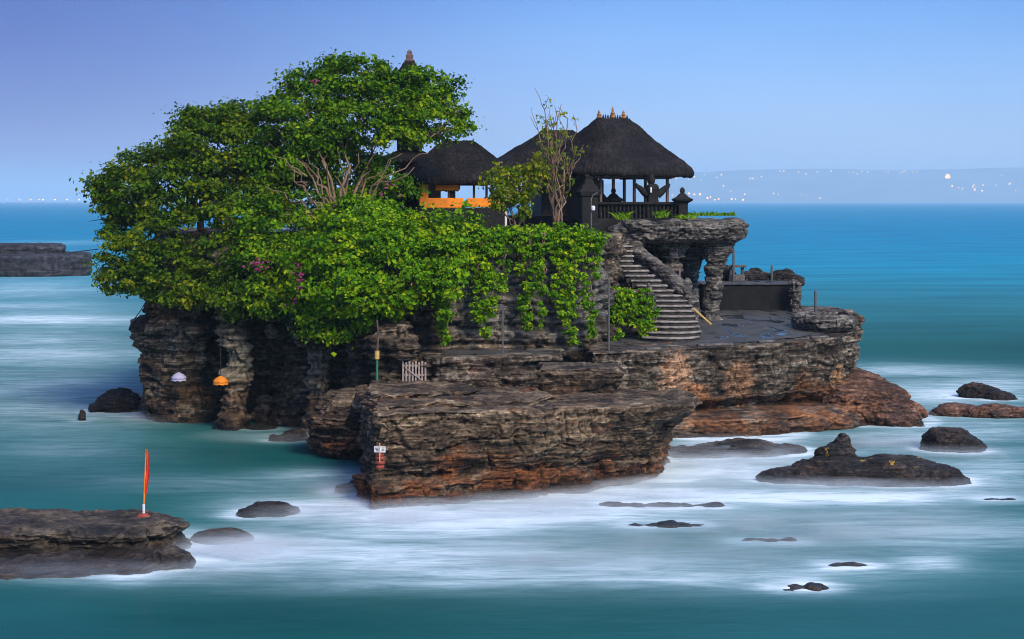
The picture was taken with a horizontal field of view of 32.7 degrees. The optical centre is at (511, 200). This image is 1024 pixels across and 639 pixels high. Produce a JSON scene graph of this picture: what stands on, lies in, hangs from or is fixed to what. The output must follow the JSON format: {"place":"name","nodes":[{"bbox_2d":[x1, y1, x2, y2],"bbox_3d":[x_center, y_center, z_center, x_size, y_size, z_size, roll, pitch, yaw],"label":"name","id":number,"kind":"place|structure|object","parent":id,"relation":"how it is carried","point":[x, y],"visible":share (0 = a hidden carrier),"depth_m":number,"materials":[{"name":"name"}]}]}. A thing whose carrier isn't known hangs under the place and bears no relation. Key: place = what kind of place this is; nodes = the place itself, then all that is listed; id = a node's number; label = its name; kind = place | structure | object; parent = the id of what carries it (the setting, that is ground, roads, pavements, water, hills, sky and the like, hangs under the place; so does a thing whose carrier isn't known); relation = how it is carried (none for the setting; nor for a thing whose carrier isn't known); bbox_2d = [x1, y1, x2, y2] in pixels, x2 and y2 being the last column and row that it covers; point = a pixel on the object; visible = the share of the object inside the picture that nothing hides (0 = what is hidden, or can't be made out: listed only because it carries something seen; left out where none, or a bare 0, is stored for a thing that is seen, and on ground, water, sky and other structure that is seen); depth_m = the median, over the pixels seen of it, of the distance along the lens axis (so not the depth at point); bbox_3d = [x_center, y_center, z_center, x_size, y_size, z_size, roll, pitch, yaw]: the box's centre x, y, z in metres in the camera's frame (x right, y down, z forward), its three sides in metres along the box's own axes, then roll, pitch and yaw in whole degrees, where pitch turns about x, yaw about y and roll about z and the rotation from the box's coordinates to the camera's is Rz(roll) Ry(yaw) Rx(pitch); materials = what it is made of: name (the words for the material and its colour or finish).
{"place":"outdoors","nodes":[
{"label":"outdoors","id":0,"kind":"place"},
{"bbox_2d":[128,226,682,433],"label":"island cliff","id":1,"kind":"structure","parent":0,"point":[274,371],"depth_m":87.30,"materials":[{"name":"grey stone"}]},
{"bbox_2d":[171,367,185,386],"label":"ceremonial umbrella","id":2,"kind":"object","parent":1,"relation":"hanging from","point":[178,376],"visible":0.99,"depth_m":88.05,"materials":[{"name":"white fabric"}]},
{"bbox_2d":[84,173,288,323],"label":"cliff shrub","id":3,"kind":"object","parent":1,"relation":"on","point":[192,287],"visible":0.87,"depth_m":88.25,"materials":[{"name":"green plant"}]},
{"bbox_2d":[69,97,308,241],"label":"broad tree","id":4,"kind":"object","parent":1,"relation":"on","point":[182,154],"visible":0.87,"depth_m":91.25,"materials":[{"name":"green plant"}]},
{"bbox_2d":[213,352,227,390],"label":"ceremonial umbrella","id":5,"kind":"object","parent":1,"relation":"hanging from","point":[220,380],"visible":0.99,"depth_m":86.19,"materials":[{"name":"orange fabric"}]},
{"bbox_2d":[219,185,333,321],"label":"cliff shrub","id":6,"kind":"object","parent":1,"relation":"on","point":[267,217],"visible":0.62,"depth_m":86.79,"materials":[{"name":"green plant"}]},
{"bbox_2d":[242,257,269,271],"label":"bougainvillea spray","id":7,"kind":"object","parent":6,"relation":"attached to","point":[259,261],"visible":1,"depth_m":84.88,"materials":[{"name":"plant"}]},
{"bbox_2d":[272,205,475,355],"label":"cliff shrub","id":8,"kind":"object","parent":1,"relation":"on","point":[345,294],"visible":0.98,"depth_m":81.51,"materials":[{"name":"green plant"}]},
{"bbox_2d":[291,263,304,300],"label":"bougainvillea spray","id":9,"kind":"object","parent":8,"relation":"attached to","point":[299,281],"visible":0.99,"depth_m":81.93,"materials":[{"name":"pink plant"}]},
{"bbox_2d":[432,277,460,346],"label":"hanging vine","id":10,"kind":"object","parent":8,"relation":"hanging from","point":[443,333],"visible":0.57,"depth_m":81.98,"materials":[{"name":"green plant"}]},
{"bbox_2d":[314,190,493,294],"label":"cliff shrub","id":11,"kind":"object","parent":1,"relation":"on","point":[443,228],"visible":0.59,"depth_m":82.96,"materials":[{"name":"green plant"}]},
{"bbox_2d":[379,179,401,195],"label":"bougainvillea spray","id":12,"kind":"object","parent":11,"relation":"attached to","point":[381,194],"visible":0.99,"depth_m":88.49,"materials":[{"name":"pink plant"}]},
{"bbox_2d":[462,230,513,339],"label":"hanging vine","id":13,"kind":"object","parent":11,"relation":"hanging from","point":[489,274],"visible":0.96,"depth_m":83.01,"materials":[{"name":"green plant"}]},
{"bbox_2d":[378,50,459,213],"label":"shrine tower","id":14,"kind":"structure","parent":1,"relation":"on","point":[407,156],"depth_m":102.88,"materials":[{"name":"stone"}]},
{"bbox_2d":[263,227,606,232],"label":"temple court","id":15,"kind":"object","parent":1,"relation":"on","point":[289,229],"visible":0.02,"depth_m":97.00,"materials":[{"name":"grey stone"}]},
{"bbox_2d":[233,48,486,230],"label":"tall tree","id":16,"kind":"object","parent":15,"relation":"on","point":[318,129],"visible":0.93,"depth_m":91.05,"materials":[{"name":"green plant"}]},
{"bbox_2d":[402,140,520,229],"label":"pavilion","id":17,"kind":"structure","parent":15,"relation":"on","point":[452,168],"depth_m":96.58,"materials":[{"name":"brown wood"}]},
{"bbox_2d":[498,130,614,228],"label":"pavilion","id":18,"kind":"structure","parent":15,"relation":"on","point":[541,208],"depth_m":106.11,"materials":[{"name":"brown wood"}]},
{"bbox_2d":[576,174,600,230],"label":"gate pillar","id":19,"kind":"structure","parent":15,"relation":"on","point":[588,188],"depth_m":95.04,"materials":[{"name":"stone"}]},
{"bbox_2d":[590,192,597,228],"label":"lamp post","id":20,"kind":"object","parent":15,"relation":"on","point":[592,208],"visible":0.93,"depth_m":91.97,"materials":[{"name":"grey metal"}]},
{"bbox_2d":[534,107,693,230],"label":"pavilion","id":21,"kind":"structure","parent":15,"relation":"on","point":[623,148],"depth_m":97.88,"materials":[{"name":"plant"}]},
{"bbox_2d":[598,187,692,226],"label":"balustrade","id":22,"kind":"object","parent":15,"relation":"on","point":[612,202],"visible":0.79,"depth_m":96.34,"materials":[{"name":"stone"}]},
{"bbox_2d":[477,151,550,230],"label":"leafy shrub","id":23,"kind":"object","parent":1,"relation":"on","point":[519,196],"visible":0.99,"depth_m":85.94,"materials":[{"name":"green plant"}]},
{"bbox_2d":[455,221,611,259],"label":"creeper mat","id":24,"kind":"object","parent":1,"relation":"on","point":[586,233],"visible":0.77,"depth_m":84.56,"materials":[{"name":"green plant"}]},
{"bbox_2d":[512,230,553,331],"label":"hanging vine","id":25,"kind":"object","parent":24,"relation":"hanging from","point":[537,253],"visible":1,"depth_m":83.81,"materials":[{"name":"green plant"}]},
{"bbox_2d":[545,229,603,345],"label":"hanging vine","id":26,"kind":"object","parent":24,"relation":"hanging from","point":[564,266],"visible":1,"depth_m":84.45,"materials":[{"name":"green plant"}]},
{"bbox_2d":[529,89,587,229],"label":"bare tree","id":27,"kind":"object","parent":1,"relation":"on","point":[557,216],"visible":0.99,"depth_m":85.95,"materials":[{"name":"brown plant"}]},
{"bbox_2d":[607,286,660,340],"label":"hanging vine","id":28,"kind":"object","parent":1,"relation":"hanging from","point":[629,304],"visible":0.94,"depth_m":88.10,"materials":[{"name":"green plant"}]},
{"bbox_2d":[0,201,1023,638],"bbox_3d":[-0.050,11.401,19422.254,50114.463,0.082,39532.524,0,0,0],"label":"sea","id":29,"kind":"structure","parent":0,"point":[932,293],"depth_m":64.15,"materials":[{"name":"blue liquid"}]},
{"bbox_2d":[0,242,92,276],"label":"ledge","id":30,"kind":"object","parent":29,"relation":"in","point":[39,259],"visible":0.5,"depth_m":262.76,"materials":[{"name":"grey stone"}]},
{"bbox_2d":[78,409,85,420],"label":"boulder","id":31,"kind":"object","parent":29,"relation":"in","point":[82,415],"visible":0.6,"depth_m":90.62,"materials":[{"name":"stone"}]},
{"bbox_2d":[0,507,195,579],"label":"rock ledge","id":32,"kind":"object","parent":29,"relation":"in","point":[52,543],"visible":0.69,"depth_m":55.37,"materials":[{"name":"stone"}]},
{"bbox_2d":[136,449,150,517],"bbox_3d":[-12.123,9.341,57.400,0.480,2.337,0.480,0,0,0],"label":"flag","id":33,"kind":"object","parent":32,"relation":"on","point":[146,481],"visible":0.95,"depth_m":57.38,"materials":[{"name":"orange fabric"}]},
{"bbox_2d":[88,387,140,412],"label":"boulder","id":34,"kind":"object","parent":29,"relation":"in","point":[120,400],"visible":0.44,"depth_m":94.26,"materials":[{"name":"black stone"}]},
{"bbox_2d":[190,527,254,544],"bbox_3d":[-9.740,11.378,58.709,2.175,0.762,1.776,0,0,0],"label":"boulder","id":35,"kind":"object","parent":29,"relation":"in","point":[225,536],"visible":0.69,"depth_m":58.21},
{"bbox_2d":[246,422,276,429],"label":"boulder","id":36,"kind":"object","parent":29,"relation":"in","point":[261,426],"visible":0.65,"depth_m":86.93,"materials":[{"name":"grey stone"}]},
{"bbox_2d":[236,501,299,517],"bbox_3d":[-8.883,11.443,63.636,2.274,0.952,1.642,0,0,0],"label":"boulder","id":37,"kind":"object","parent":29,"relation":"in","point":[273,509],"visible":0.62,"depth_m":63.24,"materials":[{"name":"grey stone"}]},
{"bbox_2d":[268,428,307,441],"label":"boulder","id":38,"kind":"object","parent":29,"relation":"in","point":[295,435],"visible":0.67,"depth_m":82.93,"materials":[{"name":"grey stone"}]},
{"bbox_2d":[334,479,356,493],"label":"boulder","id":39,"kind":"object","parent":29,"relation":"in","point":[345,488],"visible":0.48,"depth_m":68.22,"materials":[{"name":"grey stone"}]},
{"bbox_2d":[302,379,702,509],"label":"rock outcrop","id":40,"kind":"object","parent":29,"relation":"in","point":[445,442],"visible":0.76,"depth_m":67.69,"materials":[{"name":"brown stone"}]},
{"bbox_2d":[375,320,378,380],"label":"striped pole","id":41,"kind":"object","parent":40,"relation":"on","point":[377,352],"visible":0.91,"depth_m":79.55,"materials":[{"name":"green paint"}]},
{"bbox_2d":[374,443,385,468],"bbox_3d":[-4.862,9.397,64.344,0.420,0.970,0.402,0,0,0],"label":"warning sign","id":42,"kind":"object","parent":40,"relation":"on","point":[379,457],"visible":1,"depth_m":64.21,"materials":[{"name":"red paint"}]},
{"bbox_2d":[402,361,425,380],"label":"picket gate","id":43,"kind":"structure","parent":40,"relation":"on","point":[416,375],"depth_m":80.28,"materials":[{"name":"grey wood"}]},
{"bbox_2d":[535,362,625,394],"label":"rock slab","id":44,"kind":"object","parent":40,"relation":"on","point":[561,378],"visible":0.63,"depth_m":75.92,"materials":[{"name":"stone"}]},
{"bbox_2d":[423,306,867,437],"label":"rock terrace","id":45,"kind":"object","parent":29,"relation":"in","point":[755,388],"visible":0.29,"depth_m":85.88,"materials":[{"name":"brown stone"}]},
{"bbox_2d":[491,306,506,354],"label":"railing post","id":46,"kind":"object","parent":45,"relation":"on","point":[502,307],"visible":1,"depth_m":80.77,"materials":[{"name":"grey metal"}]},
{"bbox_2d":[645,347,661,349],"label":"kerb stone","id":47,"kind":"object","parent":45,"relation":"on","point":[653,348],"visible":1,"depth_m":83.91,"materials":[{"name":"grey stone"}]},
{"bbox_2d":[607,217,749,319],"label":"rock canopy","id":48,"kind":"object","parent":45,"relation":"on","point":[692,244],"visible":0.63,"depth_m":96.44,"materials":[{"name":"grey stone"}]},
{"bbox_2d":[606,211,634,219],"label":"grass tuft","id":49,"kind":"object","parent":48,"relation":"on","point":[620,216],"visible":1,"depth_m":94.93,"materials":[{"name":"green plant"}]},
{"bbox_2d":[635,174,669,217],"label":"shrine statue","id":50,"kind":"object","parent":48,"relation":"on","point":[652,192],"visible":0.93,"depth_m":96.67,"materials":[{"name":"stone"}]},
{"bbox_2d":[651,209,669,217],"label":"grass tuft","id":51,"kind":"object","parent":48,"relation":"on","point":[659,215],"visible":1,"depth_m":95.12,"materials":[{"name":"green plant"}]},
{"bbox_2d":[673,214,697,218],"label":"grass tuft","id":52,"kind":"object","parent":48,"relation":"on","point":[681,216],"visible":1,"depth_m":95.41,"materials":[{"name":"green plant"}]},
{"bbox_2d":[696,343,733,346],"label":"kerb stone","id":53,"kind":"object","parent":45,"relation":"on","point":[711,344],"visible":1,"depth_m":86.15,"materials":[{"name":"grey stone"}]},
{"bbox_2d":[722,267,804,285],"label":"stone bank","id":54,"kind":"structure","parent":45,"relation":"on","point":[785,274],"depth_m":106.13,"materials":[{"name":"grey stone"}]},
{"bbox_2d":[757,340,774,342],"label":"kerb stone","id":55,"kind":"object","parent":45,"relation":"on","point":[765,341],"visible":1,"depth_m":87.37,"materials":[{"name":"grey stone"}]},
{"bbox_2d":[809,335,828,338],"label":"kerb stone","id":56,"kind":"object","parent":45,"relation":"on","point":[823,336],"visible":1,"depth_m":89.17,"materials":[{"name":"grey stone"}]},
{"bbox_2d":[791,311,857,331],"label":"stone ring","id":57,"kind":"object","parent":45,"relation":"on","point":[819,321],"visible":1,"depth_m":91.53,"materials":[{"name":"grey stone"}]},
{"bbox_2d":[814,290,816,312],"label":"post","id":58,"kind":"object","parent":57,"relation":"on","point":[815,301],"visible":1,"depth_m":94.45,"materials":[{"name":"grey metal"}]},
{"bbox_2d":[599,501,724,507],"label":"boulder","id":59,"kind":"object","parent":29,"relation":"in","point":[656,504],"visible":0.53,"depth_m":65.21,"materials":[{"name":"grey stone"}]},
{"bbox_2d":[628,520,703,527],"bbox_3d":[5.507,11.457,61.223,3.004,0.491,1.050,0,0,0],"label":"boulder","id":60,"kind":"object","parent":29,"relation":"in","point":[668,524],"visible":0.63,"depth_m":61.04,"materials":[{"name":"grey stone"}]},
{"bbox_2d":[668,437,807,458],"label":"boulder","id":61,"kind":"object","parent":29,"relation":"in","point":[741,447],"visible":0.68,"depth_m":78.30,"materials":[{"name":"grey stone"}]},
{"bbox_2d":[741,537,796,541],"bbox_3d":[8.498,11.473,58.514,2.337,0.388,0.812,0,0,0],"label":"boulder","id":62,"kind":"object","parent":29,"relation":"in","point":[773,539],"visible":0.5,"depth_m":58.43,"materials":[{"name":"grey stone"}]},
{"bbox_2d":[783,582,828,590],"bbox_3d":[8.558,11.472,51.379,1.762,0.461,1.146,0,0,0],"label":"boulder","id":63,"kind":"object","parent":29,"relation":"in","point":[812,586],"visible":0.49,"depth_m":51.22,"materials":[{"name":"grey stone"}]},
{"bbox_2d":[828,562,866,566],"bbox_3d":[10.469,11.487,54.603,1.522,0.426,0.752,0,0,0],"label":"boulder","id":64,"kind":"object","parent":29,"relation":"in","point":[838,564],"visible":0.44,"depth_m":54.43,"materials":[{"name":"grey stone"}]},
{"bbox_2d":[755,433,971,486],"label":"boulder","id":65,"kind":"object","parent":29,"relation":"in","point":[837,461],"visible":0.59,"depth_m":70.19,"materials":[{"name":"grey stone"}]},
{"bbox_2d":[816,367,928,426],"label":"rock apron","id":66,"kind":"object","parent":29,"relation":"in","point":[873,399],"visible":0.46,"depth_m":89.33,"materials":[{"name":"brown stone"}]},
{"bbox_2d":[919,426,986,452],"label":"boulder","id":67,"kind":"object","parent":29,"relation":"in","point":[949,439],"visible":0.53,"depth_m":79.22,"materials":[{"name":"grey stone"}]},
{"bbox_2d":[929,402,1023,418],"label":"boulder","id":68,"kind":"object","parent":29,"relation":"in","point":[989,410],"visible":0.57,"depth_m":91.77,"materials":[{"name":"stone"}]},
{"bbox_2d":[956,382,1017,400],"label":"boulder","id":69,"kind":"object","parent":29,"relation":"in","point":[977,390],"visible":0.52,"depth_m":100.80,"materials":[{"name":"grey stone"}]},
{"bbox_2d":[983,498,1015,499],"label":"boulder","id":70,"kind":"object","parent":29,"relation":"in","point":[999,499],"visible":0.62,"depth_m":66.53,"materials":[{"name":"grey stone"}]},
{"bbox_2d":[0,0,1023,200],"label":"sky","id":71,"kind":"structure","parent":0,"point":[722,85],"materials":[{"name":"blue"}]},
{"bbox_2d":[441,308,829,354],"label":"terrace floor","id":72,"kind":"structure","parent":0,"point":[738,326],"depth_m":91.40,"materials":[{"name":"grey stone"}]},
{"bbox_2d":[608,279,609,349],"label":"post","id":73,"kind":"object","parent":72,"relation":"on","point":[608,314],"visible":0.79,"depth_m":83.56,"materials":[{"name":"grey metal"}]},
{"bbox_2d":[619,240,701,342],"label":"staircase","id":74,"kind":"structure","parent":72,"relation":"on","point":[675,297],"depth_m":90.91,"materials":[{"name":"stone"}]},
{"bbox_2d":[672,268,680,275],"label":"offering table","id":75,"kind":"object","parent":72,"relation":"on","point":[677,270],"visible":0.21,"depth_m":95.15,"materials":[{"name":"grey stone"}]},
{"bbox_2d":[693,308,711,324],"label":"wooden pole","id":76,"kind":"object","parent":72,"relation":"on","point":[702,316],"visible":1,"depth_m":88.95,"materials":[{"name":"yellow wood"}]},
{"bbox_2d":[697,280,789,309],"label":"wall","id":77,"kind":"structure","parent":72,"relation":"on","point":[757,295],"depth_m":102.00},
{"bbox_2d":[732,251,734,280],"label":"post","id":78,"kind":"object","parent":77,"relation":"on","point":[733,266],"visible":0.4,"depth_m":104.75,"materials":[{"name":"grey metal"}]},
{"bbox_2d":[726,265,746,280],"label":"shrine","id":79,"kind":"object","parent":77,"relation":"on","point":[740,277],"visible":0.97,"depth_m":105.00,"materials":[{"name":"grey stone"}]},
{"bbox_2d":[771,265,772,280],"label":"post","id":80,"kind":"object","parent":77,"relation":"on","point":[771,272],"visible":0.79,"depth_m":105.95,"materials":[{"name":"grey metal"}]},
{"bbox_2d":[786,277,804,312],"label":"rock pinnacle","id":81,"kind":"object","parent":72,"relation":"on","point":[795,291],"visible":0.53,"depth_m":100.94,"materials":[{"name":"grey stone"}]},
{"bbox_2d":[688,211,736,215],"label":"grass tuft","id":82,"kind":"object","parent":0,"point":[711,213],"visible":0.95,"depth_m":96.09,"materials":[{"name":"green plant"}]},
{"bbox_2d":[604,167,1023,202],"bbox_3d":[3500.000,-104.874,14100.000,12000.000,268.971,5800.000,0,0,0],"label":"hills","id":83,"kind":"structure","parent":0,"point":[870,186],"depth_m":11677.39,"materials":[{"name":"blue"}]}
]}

